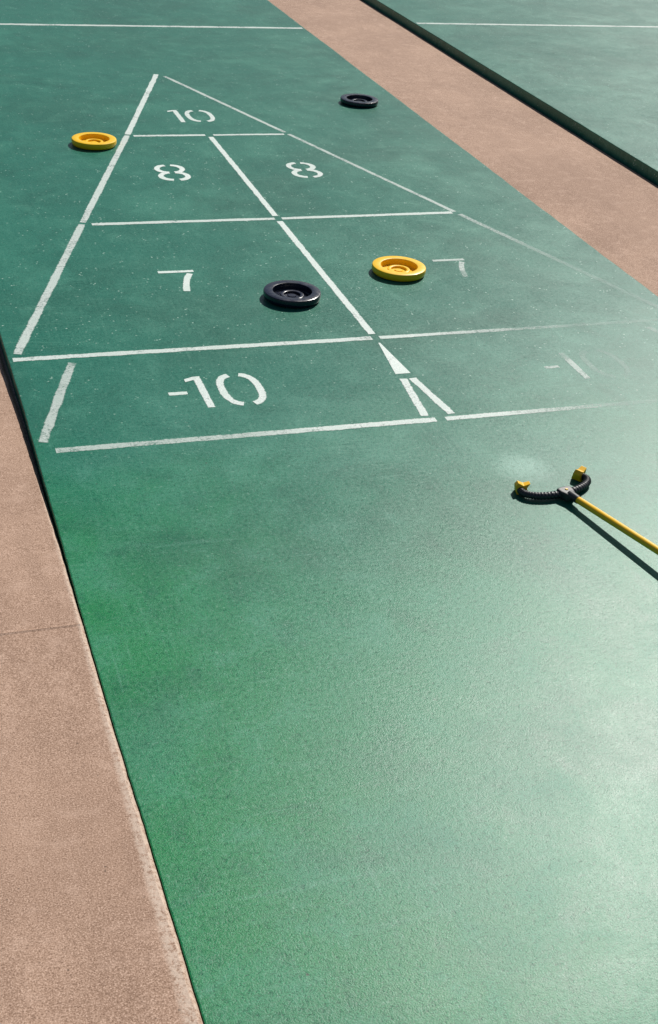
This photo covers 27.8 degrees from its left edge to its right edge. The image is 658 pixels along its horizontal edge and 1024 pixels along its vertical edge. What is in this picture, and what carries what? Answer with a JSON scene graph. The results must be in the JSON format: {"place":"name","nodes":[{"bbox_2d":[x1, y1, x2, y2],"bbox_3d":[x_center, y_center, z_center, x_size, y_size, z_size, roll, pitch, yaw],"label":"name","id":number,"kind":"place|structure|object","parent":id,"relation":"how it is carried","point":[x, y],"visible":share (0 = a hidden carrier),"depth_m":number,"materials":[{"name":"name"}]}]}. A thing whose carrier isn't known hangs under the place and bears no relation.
{"place":"outdoors","nodes":[
{"label":"outdoors","id":0,"kind":"place"},
{"bbox_2d":[0,346,82,632],"bbox_3d":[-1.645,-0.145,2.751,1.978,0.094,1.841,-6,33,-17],"label":"walkway","id":1,"kind":"structure","parent":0,"point":[36,590],"depth_m":2.49,"materials":[{"name":"brown concrete"}]},
{"bbox_2d":[0,624,202,1023],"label":"walkway","id":2,"kind":"structure","parent":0,"point":[88,935],"depth_m":1.81,"materials":[{"name":"brown concrete"}]},
{"bbox_2d":[0,0,657,1023],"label":"shuffleboard court","id":3,"kind":"object","parent":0,"point":[382,704],"visible":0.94,"depth_m":2.64,"materials":[{"name":"paint"}]},
{"bbox_2d":[71,132,116,149],"bbox_3d":[-0.825,-1.303,4.676,0.156,0.022,0.156,-17,37,-32],"label":"shuffleboard disc","id":4,"kind":"object","parent":3,"relation":"on","point":[94,141],"visible":1,"depth_m":4.66,"materials":[{"name":"yellow plastic"}]},
{"bbox_2d":[154,165,190,180],"bbox_3d":[-0.528,-1.142,4.478,0.113,0.001,0.179,-6,33,-17],"label":"numeral marking","id":5,"kind":"object","parent":3,"relation":"on","point":[180,171],"visible":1,"depth_m":4.47,"materials":[{"name":"white paint"}]},
{"bbox_2d":[157,270,193,290],"bbox_3d":[-0.407,-0.636,3.659,0.101,0.001,0.154,-6,33,-17],"label":"numeral marking","id":6,"kind":"object","parent":3,"relation":"on","point":[186,283],"visible":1,"depth_m":3.68,"materials":[{"name":"white paint"}]},
{"bbox_2d":[167,110,214,121],"bbox_3d":[-0.522,-1.517,5.098,0.169,0.001,0.168,-6,33,-17],"label":"numeral marking","id":7,"kind":"object","parent":3,"relation":"on","point":[187,114],"visible":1,"depth_m":5.10,"materials":[{"name":"white paint"}]},
{"bbox_2d":[168,373,265,406],"bbox_3d":[-0.261,-0.282,3.096,0.228,0.001,0.171,-6,33,-17],"label":"numeral marking","id":8,"kind":"object","parent":3,"relation":"on","point":[203,391],"visible":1,"depth_m":3.10,"materials":[{"name":"white paint"}]},
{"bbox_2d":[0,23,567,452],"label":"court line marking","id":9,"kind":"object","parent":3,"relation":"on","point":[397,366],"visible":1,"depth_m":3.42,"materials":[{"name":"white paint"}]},
{"bbox_2d":[263,280,320,307],"bbox_3d":[-0.100,-0.591,3.606,0.156,0.022,0.156,-22,40,-37],"label":"shuffleboard disc","id":10,"kind":"object","parent":3,"relation":"on","point":[291,294],"visible":1,"depth_m":3.60,"materials":[{"name":"black plastic"}]},
{"bbox_2d":[286,162,322,177],"bbox_3d":[-0.087,-1.187,4.617,0.114,0.001,0.178,-6,33,-17],"label":"numeral marking","id":11,"kind":"object","parent":3,"relation":"on","point":[311,168],"visible":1,"depth_m":4.62,"materials":[{"name":"white paint"}]},
{"bbox_2d":[340,94,377,107],"bbox_3d":[0.124,-1.685,5.451,0.156,0.019,0.156,12,32,10],"label":"shuffleboard disc","id":12,"kind":"object","parent":3,"relation":"on","point":[360,100],"visible":1,"depth_m":5.43,"materials":[{"name":"black plastic"}]},
{"bbox_2d":[372,256,425,281],"bbox_3d":[0.201,-0.701,3.833,0.156,0.022,0.156,11,31,9],"label":"shuffleboard disc","id":13,"kind":"object","parent":3,"relation":"on","point":[400,268],"visible":1,"depth_m":3.83,"materials":[{"name":"yellow plastic"}]},
{"bbox_2d":[433,258,463,270],"bbox_3d":[0.374,-0.717,3.910,0.101,0.001,0.145,-6,33,-17],"label":"numeral marking","id":14,"kind":"object","parent":3,"relation":"on","point":[452,260],"visible":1,"depth_m":3.95,"materials":[{"name":"white paint"}]},
{"bbox_2d":[546,359,587,378],"bbox_3d":[0.651,-0.375,3.385,0.227,0.001,0.170,-6,33,-17],"label":"numeral marking","id":15,"kind":"object","parent":3,"relation":"on","point":[572,364],"visible":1,"depth_m":3.37,"materials":[{"name":"white paint"}]},
{"bbox_2d":[514,466,657,554],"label":"shuffleboard cue","id":16,"kind":"object","parent":3,"relation":"on","point":[567,493],"visible":1,"depth_m":2.76,"materials":[{"name":"yellow metal"}]},
{"bbox_2d":[268,0,657,295],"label":"walkway","id":17,"kind":"structure","parent":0,"point":[601,202],"depth_m":5.24,"materials":[{"name":"brown concrete"}]},
{"bbox_2d":[362,0,657,185],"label":"shuffleboard court","id":18,"kind":"object","parent":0,"point":[596,86],"visible":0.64,"depth_m":6.39,"materials":[{"name":"paint"}]},
{"bbox_2d":[417,23,657,26],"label":"court line marking","id":19,"kind":"object","parent":18,"relation":"on","point":[537,25],"visible":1,"depth_m":6.99,"materials":[{"name":"white paint"}]}
]}

